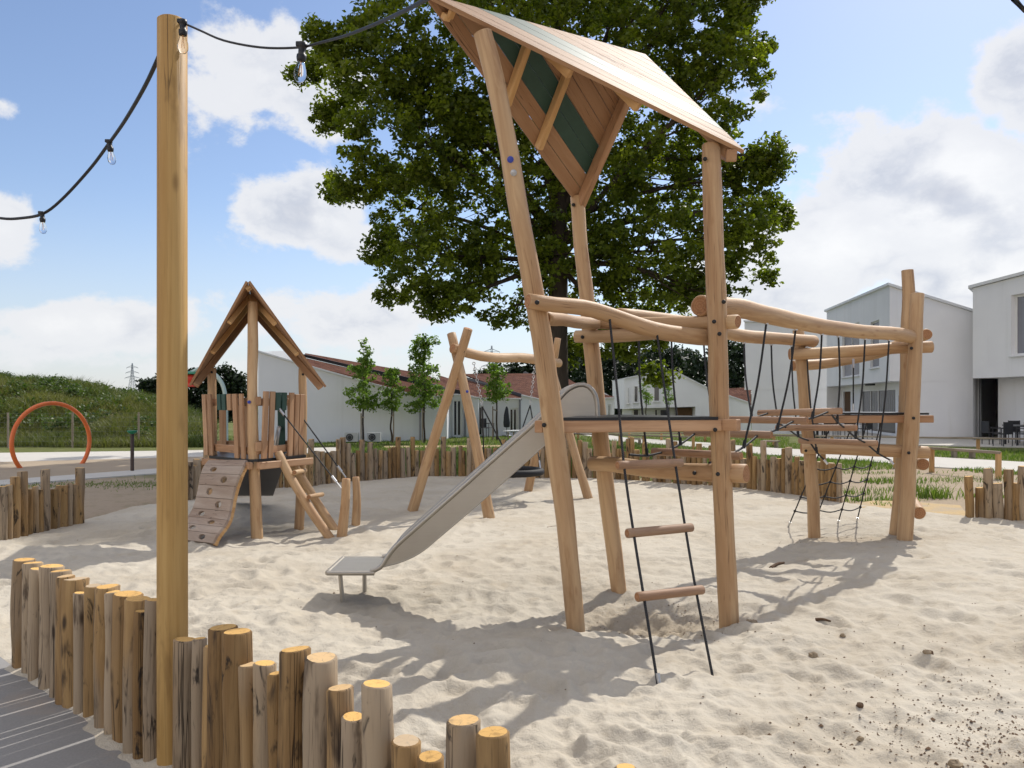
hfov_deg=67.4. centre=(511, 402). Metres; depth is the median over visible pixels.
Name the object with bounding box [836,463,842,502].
palisade log
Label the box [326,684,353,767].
palisade log
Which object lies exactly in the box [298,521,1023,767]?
soil specks
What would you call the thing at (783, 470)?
palisade log
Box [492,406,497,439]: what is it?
tree stake
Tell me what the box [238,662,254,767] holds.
palisade log
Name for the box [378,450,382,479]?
palisade log
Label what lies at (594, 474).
palisade log
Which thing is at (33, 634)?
palisade log
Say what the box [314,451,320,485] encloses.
palisade log
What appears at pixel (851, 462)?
lawn grass
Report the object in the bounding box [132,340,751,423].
woodland
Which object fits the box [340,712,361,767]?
palisade log
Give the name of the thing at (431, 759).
palisade log
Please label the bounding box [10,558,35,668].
palisade log
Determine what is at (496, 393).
young tree
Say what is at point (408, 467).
palisade log
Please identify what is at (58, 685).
palisade log
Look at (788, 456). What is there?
palisade log
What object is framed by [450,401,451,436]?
patio door
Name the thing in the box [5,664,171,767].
sand drift
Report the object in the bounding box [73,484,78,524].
palisade log
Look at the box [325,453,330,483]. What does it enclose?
palisade log
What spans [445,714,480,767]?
palisade log
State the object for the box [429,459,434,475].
palisade log
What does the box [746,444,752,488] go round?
palisade log
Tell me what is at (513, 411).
patio door
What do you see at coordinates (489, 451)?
palisade log
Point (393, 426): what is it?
tree stake
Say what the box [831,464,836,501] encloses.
palisade log
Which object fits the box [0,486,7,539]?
palisade log
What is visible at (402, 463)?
palisade log
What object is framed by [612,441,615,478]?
palisade log
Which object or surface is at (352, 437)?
heat pump
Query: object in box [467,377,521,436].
bungalow
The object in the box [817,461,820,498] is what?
palisade log
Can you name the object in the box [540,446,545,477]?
palisade log
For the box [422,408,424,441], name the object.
tree stake
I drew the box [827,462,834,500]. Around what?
palisade log
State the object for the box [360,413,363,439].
tree stake
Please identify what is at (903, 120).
sky
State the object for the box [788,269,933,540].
climbing tower
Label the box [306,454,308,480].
palisade log
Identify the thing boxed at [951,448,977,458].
plank bench
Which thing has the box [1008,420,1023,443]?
patio chair
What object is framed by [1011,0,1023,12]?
cable
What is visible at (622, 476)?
palisade log
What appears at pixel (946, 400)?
white house
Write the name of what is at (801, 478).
palisade log
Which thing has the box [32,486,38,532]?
palisade log
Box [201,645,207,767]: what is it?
palisade log
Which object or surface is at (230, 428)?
hill
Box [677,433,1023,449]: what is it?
rail fence
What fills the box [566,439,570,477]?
palisade log
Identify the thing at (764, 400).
white house
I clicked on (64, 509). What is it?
palisade log
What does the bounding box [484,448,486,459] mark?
palisade log
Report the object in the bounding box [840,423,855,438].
patio chair
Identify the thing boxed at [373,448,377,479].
palisade log
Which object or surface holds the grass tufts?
on the ground at (99, 501)
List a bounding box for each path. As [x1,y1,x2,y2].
[0,447,335,461]
[384,445,499,447]
[584,435,1023,472]
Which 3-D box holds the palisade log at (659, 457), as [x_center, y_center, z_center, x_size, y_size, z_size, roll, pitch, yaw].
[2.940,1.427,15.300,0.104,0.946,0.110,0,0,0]
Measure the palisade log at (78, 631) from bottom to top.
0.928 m
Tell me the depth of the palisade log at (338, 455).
15.20 m
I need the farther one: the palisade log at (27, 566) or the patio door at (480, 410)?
the patio door at (480, 410)
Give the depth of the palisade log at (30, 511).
9.37 m
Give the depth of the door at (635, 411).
61.43 m
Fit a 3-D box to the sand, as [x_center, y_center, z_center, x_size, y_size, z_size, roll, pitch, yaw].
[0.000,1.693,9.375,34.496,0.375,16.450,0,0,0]
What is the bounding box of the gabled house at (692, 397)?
[612,371,748,429]
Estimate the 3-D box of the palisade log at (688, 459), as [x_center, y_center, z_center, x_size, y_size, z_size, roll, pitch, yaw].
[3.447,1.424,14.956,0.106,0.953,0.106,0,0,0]
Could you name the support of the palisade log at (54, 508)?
on the sand
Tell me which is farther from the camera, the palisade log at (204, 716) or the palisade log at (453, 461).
the palisade log at (453, 461)
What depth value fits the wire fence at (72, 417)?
27.53 m
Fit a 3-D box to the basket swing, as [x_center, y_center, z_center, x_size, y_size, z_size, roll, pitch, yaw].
[-0.094,0.271,12.281,1.758,1.803,1.028,0,0,-34]
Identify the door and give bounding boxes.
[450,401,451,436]
[454,399,461,436]
[479,406,481,435]
[510,408,517,433]
[633,409,638,414]
[862,388,894,434]
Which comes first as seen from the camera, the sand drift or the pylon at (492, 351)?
the sand drift
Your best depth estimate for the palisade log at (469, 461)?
16.56 m
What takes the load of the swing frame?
on the sand
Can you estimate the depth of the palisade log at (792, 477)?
13.27 m
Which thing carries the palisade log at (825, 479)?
on the sand
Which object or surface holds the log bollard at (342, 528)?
on the sand
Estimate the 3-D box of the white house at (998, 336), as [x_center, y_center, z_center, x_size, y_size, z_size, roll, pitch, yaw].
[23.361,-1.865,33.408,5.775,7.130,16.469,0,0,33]
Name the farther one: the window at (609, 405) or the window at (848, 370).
the window at (609, 405)
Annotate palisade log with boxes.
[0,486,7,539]
[5,484,12,538]
[10,477,20,537]
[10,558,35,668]
[17,471,27,536]
[21,561,43,673]
[27,567,38,681]
[28,489,32,534]
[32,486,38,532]
[38,564,64,689]
[39,489,43,531]
[40,469,50,530]
[49,569,71,697]
[50,489,57,528]
[55,485,61,527]
[55,574,74,704]
[59,577,89,708]
[60,485,67,526]
[66,483,72,525]
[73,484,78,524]
[73,592,83,714]
[75,467,84,523]
[83,584,101,717]
[93,584,120,728]
[104,590,119,734]
[110,590,143,742]
[122,596,149,753]
[132,610,143,759]
[143,598,156,761]
[172,637,193,767]
[188,461,192,499]
[191,637,206,767]
[193,459,200,484]
[193,465,197,498]
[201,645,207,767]
[207,624,237,767]
[222,628,252,767]
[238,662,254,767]
[253,660,276,767]
[267,671,278,767]
[277,646,310,767]
[279,471,282,487]
[284,476,289,487]
[302,652,337,767]
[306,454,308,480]
[308,439,313,485]
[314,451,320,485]
[320,451,324,483]
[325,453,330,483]
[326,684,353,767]
[330,451,336,482]
[336,439,340,482]
[340,437,345,481]
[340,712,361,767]
[345,443,350,480]
[351,453,355,480]
[356,450,359,478]
[359,440,364,480]
[361,679,393,767]
[364,453,368,480]
[367,442,373,479]
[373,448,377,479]
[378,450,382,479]
[383,451,387,478]
[388,448,392,478]
[391,447,395,477]
[391,734,420,767]
[395,437,400,477]
[400,448,405,477]
[406,447,410,476]
[410,437,414,476]
[415,450,418,476]
[417,750,443,767]
[419,450,424,468]
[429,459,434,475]
[434,449,438,475]
[441,437,445,475]
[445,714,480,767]
[446,451,450,475]
[451,447,455,475]
[458,446,462,475]
[462,451,465,475]
[466,438,471,475]
[472,453,474,471]
[476,726,509,767]
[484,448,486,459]
[487,448,491,457]
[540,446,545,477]
[544,450,549,477]
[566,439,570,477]
[572,461,576,477]
[577,440,581,461]
[582,442,587,476]
[587,449,592,477]
[593,450,596,478]
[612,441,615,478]
[614,763,636,767]
[616,449,620,479]
[620,451,625,479]
[626,439,629,479]
[630,437,633,479]
[634,450,639,480]
[642,443,644,480]
[644,453,649,480]
[652,455,656,481]
[657,455,661,481]
[666,438,671,482]
[673,441,677,483]
[681,457,686,483]
[686,457,690,483]
[691,457,696,484]
[696,443,701,484]
[703,458,706,484]
[730,440,735,486]
[735,460,739,487]
[740,458,746,487]
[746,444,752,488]
[752,456,756,489]
[757,459,760,490]
[760,440,766,490]
[766,459,769,490]
[770,456,776,491]
[775,458,780,492]
[781,448,784,493]
[785,447,791,493]
[791,462,793,493]
[794,456,799,494]
[798,460,803,495]
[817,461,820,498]
[820,454,825,499]
[823,464,827,499]
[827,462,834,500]
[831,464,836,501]
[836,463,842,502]
[964,476,973,517]
[975,487,984,517]
[983,468,992,517]
[993,483,1003,518]
[1003,469,1013,520]
[1013,483,1019,520]
[1017,466,1023,520]
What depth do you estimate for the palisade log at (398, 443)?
16.11 m
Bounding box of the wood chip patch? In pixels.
[853,500,964,515]
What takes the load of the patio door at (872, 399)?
in the white house at (946, 400)
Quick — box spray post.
[127,430,137,470]
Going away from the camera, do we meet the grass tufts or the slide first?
the slide
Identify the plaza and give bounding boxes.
[0,457,202,479]
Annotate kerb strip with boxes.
[0,468,155,485]
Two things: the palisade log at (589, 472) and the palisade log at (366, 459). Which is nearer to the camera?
the palisade log at (366, 459)
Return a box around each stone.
[746,619,757,622]
[809,652,818,657]
[856,702,863,707]
[856,736,863,741]
[922,649,930,653]
[947,759,962,767]
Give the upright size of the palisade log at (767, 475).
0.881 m
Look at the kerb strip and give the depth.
16.56 m
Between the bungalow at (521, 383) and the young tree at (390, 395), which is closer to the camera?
the young tree at (390, 395)
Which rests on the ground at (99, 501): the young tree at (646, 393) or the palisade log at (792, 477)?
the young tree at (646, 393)
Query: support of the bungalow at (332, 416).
on the ground at (99, 501)
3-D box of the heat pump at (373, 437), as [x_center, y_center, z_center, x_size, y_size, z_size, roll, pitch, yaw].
[-5.520,1.403,30.742,0.530,0.405,0.275,0,0,0]
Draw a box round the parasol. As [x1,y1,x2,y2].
[501,406,511,435]
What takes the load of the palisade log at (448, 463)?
on the sand
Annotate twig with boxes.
[769,562,784,567]
[815,618,830,621]
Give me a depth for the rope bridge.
7.45 m
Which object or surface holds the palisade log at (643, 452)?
on the sand
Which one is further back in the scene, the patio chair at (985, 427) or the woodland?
the woodland
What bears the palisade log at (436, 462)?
on the sand
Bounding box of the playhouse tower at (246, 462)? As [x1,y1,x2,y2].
[188,281,345,545]
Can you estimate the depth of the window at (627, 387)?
59.95 m
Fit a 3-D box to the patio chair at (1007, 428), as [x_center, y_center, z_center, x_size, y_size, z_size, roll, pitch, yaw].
[17.762,1.128,27.798,0.510,0.880,0.465,0,0,-20]
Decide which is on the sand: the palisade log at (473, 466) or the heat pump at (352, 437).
the palisade log at (473, 466)
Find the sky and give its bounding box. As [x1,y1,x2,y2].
[0,0,1023,397]
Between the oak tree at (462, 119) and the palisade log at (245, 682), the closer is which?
the palisade log at (245, 682)
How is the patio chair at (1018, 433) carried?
on the terrace
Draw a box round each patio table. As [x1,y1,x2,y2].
[817,423,863,438]
[1002,425,1023,444]
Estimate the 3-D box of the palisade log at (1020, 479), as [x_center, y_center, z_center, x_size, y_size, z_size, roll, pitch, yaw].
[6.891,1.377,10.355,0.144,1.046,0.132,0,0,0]
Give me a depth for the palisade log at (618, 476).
15.68 m
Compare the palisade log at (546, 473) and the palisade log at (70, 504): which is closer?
the palisade log at (70, 504)
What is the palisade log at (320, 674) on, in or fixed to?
on the sand
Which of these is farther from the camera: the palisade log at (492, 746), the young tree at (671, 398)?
the young tree at (671, 398)
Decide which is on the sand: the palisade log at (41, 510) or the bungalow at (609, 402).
the palisade log at (41, 510)
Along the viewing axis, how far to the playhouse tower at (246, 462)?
9.33 m
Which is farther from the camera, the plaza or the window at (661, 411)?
the window at (661, 411)
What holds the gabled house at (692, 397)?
on the ground at (99, 501)
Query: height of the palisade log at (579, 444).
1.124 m
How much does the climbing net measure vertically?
1.410 m
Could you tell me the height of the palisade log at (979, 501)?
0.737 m
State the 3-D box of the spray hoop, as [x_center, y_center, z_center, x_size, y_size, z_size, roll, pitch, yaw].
[-11.603,0.823,19.383,0.104,1.720,2.065,0,0,28]
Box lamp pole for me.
[156,14,187,765]
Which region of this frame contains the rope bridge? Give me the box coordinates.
[617,295,916,464]
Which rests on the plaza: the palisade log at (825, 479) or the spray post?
the spray post
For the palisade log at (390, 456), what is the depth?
15.99 m
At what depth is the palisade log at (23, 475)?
9.23 m
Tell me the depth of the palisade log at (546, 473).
16.16 m
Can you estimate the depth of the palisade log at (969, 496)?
10.56 m
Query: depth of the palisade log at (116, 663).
3.55 m
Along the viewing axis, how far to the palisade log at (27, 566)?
4.48 m
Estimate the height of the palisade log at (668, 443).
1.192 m
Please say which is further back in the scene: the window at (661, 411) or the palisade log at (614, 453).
the window at (661, 411)
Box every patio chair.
[822,423,837,438]
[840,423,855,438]
[858,423,872,438]
[981,421,1000,444]
[992,422,1012,445]
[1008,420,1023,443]
[1016,428,1023,445]
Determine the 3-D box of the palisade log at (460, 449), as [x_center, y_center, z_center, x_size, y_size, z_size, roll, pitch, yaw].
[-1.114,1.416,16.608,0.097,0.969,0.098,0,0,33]
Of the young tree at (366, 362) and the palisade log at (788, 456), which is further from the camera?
the young tree at (366, 362)
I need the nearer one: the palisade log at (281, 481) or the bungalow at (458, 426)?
the palisade log at (281, 481)
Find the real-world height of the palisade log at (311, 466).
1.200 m
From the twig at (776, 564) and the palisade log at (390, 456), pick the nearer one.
the twig at (776, 564)
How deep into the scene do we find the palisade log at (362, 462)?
15.58 m
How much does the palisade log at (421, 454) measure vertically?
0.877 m
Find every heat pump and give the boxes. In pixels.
[344,433,358,442]
[367,433,380,442]
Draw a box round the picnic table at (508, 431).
[503,430,518,439]
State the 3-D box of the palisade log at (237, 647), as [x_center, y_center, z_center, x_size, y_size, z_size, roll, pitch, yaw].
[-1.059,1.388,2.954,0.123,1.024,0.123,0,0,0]
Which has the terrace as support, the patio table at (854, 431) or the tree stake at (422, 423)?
the patio table at (854, 431)
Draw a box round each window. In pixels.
[608,404,610,414]
[627,387,628,403]
[634,386,638,402]
[653,385,659,401]
[659,409,666,414]
[841,323,859,378]
[868,320,878,369]
[1008,294,1023,356]
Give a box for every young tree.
[342,337,380,439]
[376,367,407,442]
[403,333,444,442]
[479,362,512,438]
[641,383,654,414]
[661,386,675,408]
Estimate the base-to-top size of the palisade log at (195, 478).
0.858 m
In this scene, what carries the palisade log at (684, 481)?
on the sand
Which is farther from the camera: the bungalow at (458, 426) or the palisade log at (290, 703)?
the bungalow at (458, 426)
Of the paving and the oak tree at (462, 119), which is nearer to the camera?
the paving
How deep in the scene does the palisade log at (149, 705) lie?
3.36 m
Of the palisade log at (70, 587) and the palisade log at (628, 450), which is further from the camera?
the palisade log at (628, 450)
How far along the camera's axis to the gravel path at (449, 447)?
27.82 m
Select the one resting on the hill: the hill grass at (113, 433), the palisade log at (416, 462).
the hill grass at (113, 433)
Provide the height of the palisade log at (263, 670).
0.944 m
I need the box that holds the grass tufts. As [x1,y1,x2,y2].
[1,457,1016,506]
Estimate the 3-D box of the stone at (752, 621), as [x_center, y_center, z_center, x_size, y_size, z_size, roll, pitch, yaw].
[1.781,1.646,5.732,0.106,0.063,0.073,0,0,0]
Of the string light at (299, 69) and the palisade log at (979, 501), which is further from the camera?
the palisade log at (979, 501)
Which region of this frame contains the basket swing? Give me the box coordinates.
[472,362,544,477]
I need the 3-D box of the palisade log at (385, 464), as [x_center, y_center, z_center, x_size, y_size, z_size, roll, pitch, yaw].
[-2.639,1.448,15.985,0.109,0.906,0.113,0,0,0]
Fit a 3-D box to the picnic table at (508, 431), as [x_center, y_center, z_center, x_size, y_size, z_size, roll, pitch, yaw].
[0.187,1.417,33.897,1.092,0.405,0.500,0,0,-34]
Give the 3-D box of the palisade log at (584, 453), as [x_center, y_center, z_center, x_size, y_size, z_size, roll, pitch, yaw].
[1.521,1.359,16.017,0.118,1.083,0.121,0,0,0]
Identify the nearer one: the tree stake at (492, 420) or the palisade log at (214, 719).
the palisade log at (214, 719)
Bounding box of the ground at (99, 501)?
[0,421,1023,519]
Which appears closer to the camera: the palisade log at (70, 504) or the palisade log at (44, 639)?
the palisade log at (44, 639)
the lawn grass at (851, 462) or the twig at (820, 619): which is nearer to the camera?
the twig at (820, 619)
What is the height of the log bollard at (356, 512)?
0.923 m
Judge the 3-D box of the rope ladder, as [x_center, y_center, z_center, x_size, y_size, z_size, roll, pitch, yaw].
[0.926,0.546,4.980,0.509,2.341,1.323,0,0,-7]
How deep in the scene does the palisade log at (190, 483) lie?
12.59 m
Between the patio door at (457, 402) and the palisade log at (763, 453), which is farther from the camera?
the patio door at (457, 402)
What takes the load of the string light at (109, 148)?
hanging from the lamp pole
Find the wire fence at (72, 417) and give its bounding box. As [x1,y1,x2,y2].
[0,412,218,447]
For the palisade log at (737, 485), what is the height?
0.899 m
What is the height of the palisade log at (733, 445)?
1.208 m
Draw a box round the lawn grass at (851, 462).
[218,435,1023,483]
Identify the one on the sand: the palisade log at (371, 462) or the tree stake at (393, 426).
the palisade log at (371, 462)
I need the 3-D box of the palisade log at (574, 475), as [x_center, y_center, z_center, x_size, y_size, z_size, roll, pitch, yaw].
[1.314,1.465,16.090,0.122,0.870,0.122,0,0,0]
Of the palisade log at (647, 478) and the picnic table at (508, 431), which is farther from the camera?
the picnic table at (508, 431)
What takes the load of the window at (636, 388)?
in the gabled house at (692, 397)
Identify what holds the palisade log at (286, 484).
on the sand
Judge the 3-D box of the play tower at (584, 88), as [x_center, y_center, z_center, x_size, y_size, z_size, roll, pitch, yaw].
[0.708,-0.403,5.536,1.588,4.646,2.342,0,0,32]
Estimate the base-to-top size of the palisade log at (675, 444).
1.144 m
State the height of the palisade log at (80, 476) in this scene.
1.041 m
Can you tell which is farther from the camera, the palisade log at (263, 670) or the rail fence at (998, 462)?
the rail fence at (998, 462)
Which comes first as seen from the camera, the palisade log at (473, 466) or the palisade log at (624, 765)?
the palisade log at (624, 765)
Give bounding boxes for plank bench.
[627,438,641,444]
[763,440,779,447]
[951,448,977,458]
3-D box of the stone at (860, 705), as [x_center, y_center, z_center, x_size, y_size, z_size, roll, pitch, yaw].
[1.870,1.627,4.128,0.044,0.031,0.030,0,0,0]
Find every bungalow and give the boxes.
[258,350,449,442]
[439,375,482,437]
[466,373,539,427]
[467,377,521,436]
[523,371,614,414]
[729,388,750,429]
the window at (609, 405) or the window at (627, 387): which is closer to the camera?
the window at (609, 405)
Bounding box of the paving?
[0,657,130,767]
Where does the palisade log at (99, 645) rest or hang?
on the sand
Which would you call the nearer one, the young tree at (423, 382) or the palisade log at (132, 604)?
the palisade log at (132, 604)
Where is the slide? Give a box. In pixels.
[325,382,599,602]
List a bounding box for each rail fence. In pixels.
[574,433,694,449]
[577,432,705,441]
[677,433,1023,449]
[929,447,1001,478]
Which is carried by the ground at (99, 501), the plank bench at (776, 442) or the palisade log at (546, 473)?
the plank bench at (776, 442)
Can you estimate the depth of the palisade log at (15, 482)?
9.09 m
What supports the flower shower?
on the plaza
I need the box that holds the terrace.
[815,431,1023,447]
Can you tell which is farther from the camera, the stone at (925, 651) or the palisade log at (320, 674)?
the stone at (925, 651)
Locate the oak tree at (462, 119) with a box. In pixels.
[280,0,799,436]
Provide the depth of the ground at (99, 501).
15.70 m
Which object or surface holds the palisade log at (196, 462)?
on the sand
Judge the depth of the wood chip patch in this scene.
11.63 m
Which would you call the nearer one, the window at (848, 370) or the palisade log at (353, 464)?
the palisade log at (353, 464)
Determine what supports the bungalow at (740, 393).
on the ground at (99, 501)
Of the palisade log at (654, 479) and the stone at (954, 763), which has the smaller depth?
the stone at (954, 763)
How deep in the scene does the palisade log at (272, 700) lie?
2.72 m
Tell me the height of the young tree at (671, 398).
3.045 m
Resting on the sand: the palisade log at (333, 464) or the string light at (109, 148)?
the palisade log at (333, 464)
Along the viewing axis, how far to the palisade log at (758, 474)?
13.93 m
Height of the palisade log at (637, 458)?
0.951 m
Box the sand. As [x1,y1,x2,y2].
[0,476,1023,767]
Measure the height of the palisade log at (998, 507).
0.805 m
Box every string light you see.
[0,56,156,233]
[177,0,428,82]
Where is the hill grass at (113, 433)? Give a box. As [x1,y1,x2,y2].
[0,371,219,447]
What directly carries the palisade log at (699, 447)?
on the sand
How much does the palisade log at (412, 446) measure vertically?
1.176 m
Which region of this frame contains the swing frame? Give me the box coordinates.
[407,327,592,517]
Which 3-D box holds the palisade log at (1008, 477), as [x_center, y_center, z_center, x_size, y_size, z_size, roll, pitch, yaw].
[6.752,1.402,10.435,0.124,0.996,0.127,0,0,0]
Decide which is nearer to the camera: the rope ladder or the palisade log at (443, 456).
the rope ladder
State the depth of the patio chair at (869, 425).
33.09 m
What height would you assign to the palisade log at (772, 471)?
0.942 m
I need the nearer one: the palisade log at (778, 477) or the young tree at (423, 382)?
the palisade log at (778, 477)
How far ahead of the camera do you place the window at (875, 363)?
36.51 m
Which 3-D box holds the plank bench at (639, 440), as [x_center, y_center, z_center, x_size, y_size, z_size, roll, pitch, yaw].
[4.705,1.498,29.400,0.518,0.285,0.300,0,0,23]
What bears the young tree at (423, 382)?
on the ground at (99, 501)
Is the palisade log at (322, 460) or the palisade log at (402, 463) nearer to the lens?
the palisade log at (322, 460)
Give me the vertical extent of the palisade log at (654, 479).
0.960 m
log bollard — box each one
[336,478,349,536]
[351,476,360,525]
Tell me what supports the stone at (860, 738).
on the sand
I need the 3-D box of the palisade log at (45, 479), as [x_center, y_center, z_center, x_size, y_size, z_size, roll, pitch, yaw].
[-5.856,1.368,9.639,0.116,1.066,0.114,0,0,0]
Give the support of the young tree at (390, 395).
on the ground at (99, 501)
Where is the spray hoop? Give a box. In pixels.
[9,401,91,467]
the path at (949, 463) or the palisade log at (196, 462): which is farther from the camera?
the path at (949, 463)
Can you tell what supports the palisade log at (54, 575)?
on the sand
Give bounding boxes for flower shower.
[188,367,227,440]
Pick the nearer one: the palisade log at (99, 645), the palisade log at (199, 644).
the palisade log at (199, 644)
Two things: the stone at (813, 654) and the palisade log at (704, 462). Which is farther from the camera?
the palisade log at (704, 462)
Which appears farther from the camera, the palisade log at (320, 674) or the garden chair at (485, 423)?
the garden chair at (485, 423)
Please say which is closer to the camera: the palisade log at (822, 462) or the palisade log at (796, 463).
the palisade log at (822, 462)
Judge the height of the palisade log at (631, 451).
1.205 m
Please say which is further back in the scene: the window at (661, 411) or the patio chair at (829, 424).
the window at (661, 411)
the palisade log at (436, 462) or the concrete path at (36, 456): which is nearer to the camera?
the palisade log at (436, 462)
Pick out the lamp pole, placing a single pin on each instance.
(172, 390)
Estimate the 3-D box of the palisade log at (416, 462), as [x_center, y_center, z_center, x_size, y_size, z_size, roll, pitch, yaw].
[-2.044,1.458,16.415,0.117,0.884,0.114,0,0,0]
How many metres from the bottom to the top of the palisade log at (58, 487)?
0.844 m
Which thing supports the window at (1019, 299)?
in the white house at (998, 336)
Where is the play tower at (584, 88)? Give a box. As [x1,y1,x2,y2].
[428,0,749,631]
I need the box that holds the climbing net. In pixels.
[787,423,880,527]
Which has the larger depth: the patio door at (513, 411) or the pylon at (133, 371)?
the pylon at (133, 371)
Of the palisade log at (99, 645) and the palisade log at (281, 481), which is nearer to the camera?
the palisade log at (99, 645)
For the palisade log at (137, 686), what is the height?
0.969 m
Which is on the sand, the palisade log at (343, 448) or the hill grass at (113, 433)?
the palisade log at (343, 448)
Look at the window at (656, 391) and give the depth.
59.98 m
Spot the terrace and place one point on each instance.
(948, 442)
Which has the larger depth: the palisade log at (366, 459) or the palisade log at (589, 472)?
the palisade log at (589, 472)
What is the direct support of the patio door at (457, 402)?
in the bungalow at (458, 426)
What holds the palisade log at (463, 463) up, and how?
on the sand
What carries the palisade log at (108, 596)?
on the sand
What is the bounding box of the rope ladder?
[609,319,713,683]
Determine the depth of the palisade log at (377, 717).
2.37 m
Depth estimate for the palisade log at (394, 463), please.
16.06 m
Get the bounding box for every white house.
[743,320,826,433]
[824,283,981,436]
[968,271,1023,440]
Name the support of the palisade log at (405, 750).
on the sand
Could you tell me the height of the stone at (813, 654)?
0.054 m
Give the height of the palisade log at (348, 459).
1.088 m
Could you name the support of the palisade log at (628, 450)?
on the sand
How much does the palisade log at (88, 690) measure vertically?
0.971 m
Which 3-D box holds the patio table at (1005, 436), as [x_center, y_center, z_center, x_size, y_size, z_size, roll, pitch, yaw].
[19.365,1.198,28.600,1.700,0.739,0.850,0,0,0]
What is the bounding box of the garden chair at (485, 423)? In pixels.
[481,418,493,436]
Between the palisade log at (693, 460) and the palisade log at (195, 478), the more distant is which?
the palisade log at (693, 460)
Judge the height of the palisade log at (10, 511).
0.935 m
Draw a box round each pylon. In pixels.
[126,363,139,388]
[481,346,499,367]
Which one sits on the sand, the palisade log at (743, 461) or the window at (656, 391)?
the palisade log at (743, 461)
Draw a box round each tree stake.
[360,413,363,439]
[391,412,393,442]
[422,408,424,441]
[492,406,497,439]
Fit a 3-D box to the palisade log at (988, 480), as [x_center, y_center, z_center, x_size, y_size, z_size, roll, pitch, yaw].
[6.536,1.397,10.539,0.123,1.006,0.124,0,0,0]
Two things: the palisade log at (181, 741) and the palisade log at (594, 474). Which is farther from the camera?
the palisade log at (594, 474)
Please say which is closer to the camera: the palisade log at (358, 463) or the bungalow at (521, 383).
the palisade log at (358, 463)
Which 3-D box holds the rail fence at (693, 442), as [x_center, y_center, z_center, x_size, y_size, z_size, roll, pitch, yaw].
[4.252,1.413,27.659,4.810,0.535,0.309,0,0,35]
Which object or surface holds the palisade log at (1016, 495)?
on the sand
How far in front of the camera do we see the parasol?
36.51 m
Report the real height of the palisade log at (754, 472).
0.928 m
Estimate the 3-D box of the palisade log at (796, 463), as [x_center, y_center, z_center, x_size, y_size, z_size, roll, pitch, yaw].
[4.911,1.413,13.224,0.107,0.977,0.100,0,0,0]
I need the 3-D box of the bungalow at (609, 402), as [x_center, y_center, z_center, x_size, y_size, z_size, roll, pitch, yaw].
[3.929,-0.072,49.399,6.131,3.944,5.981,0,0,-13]

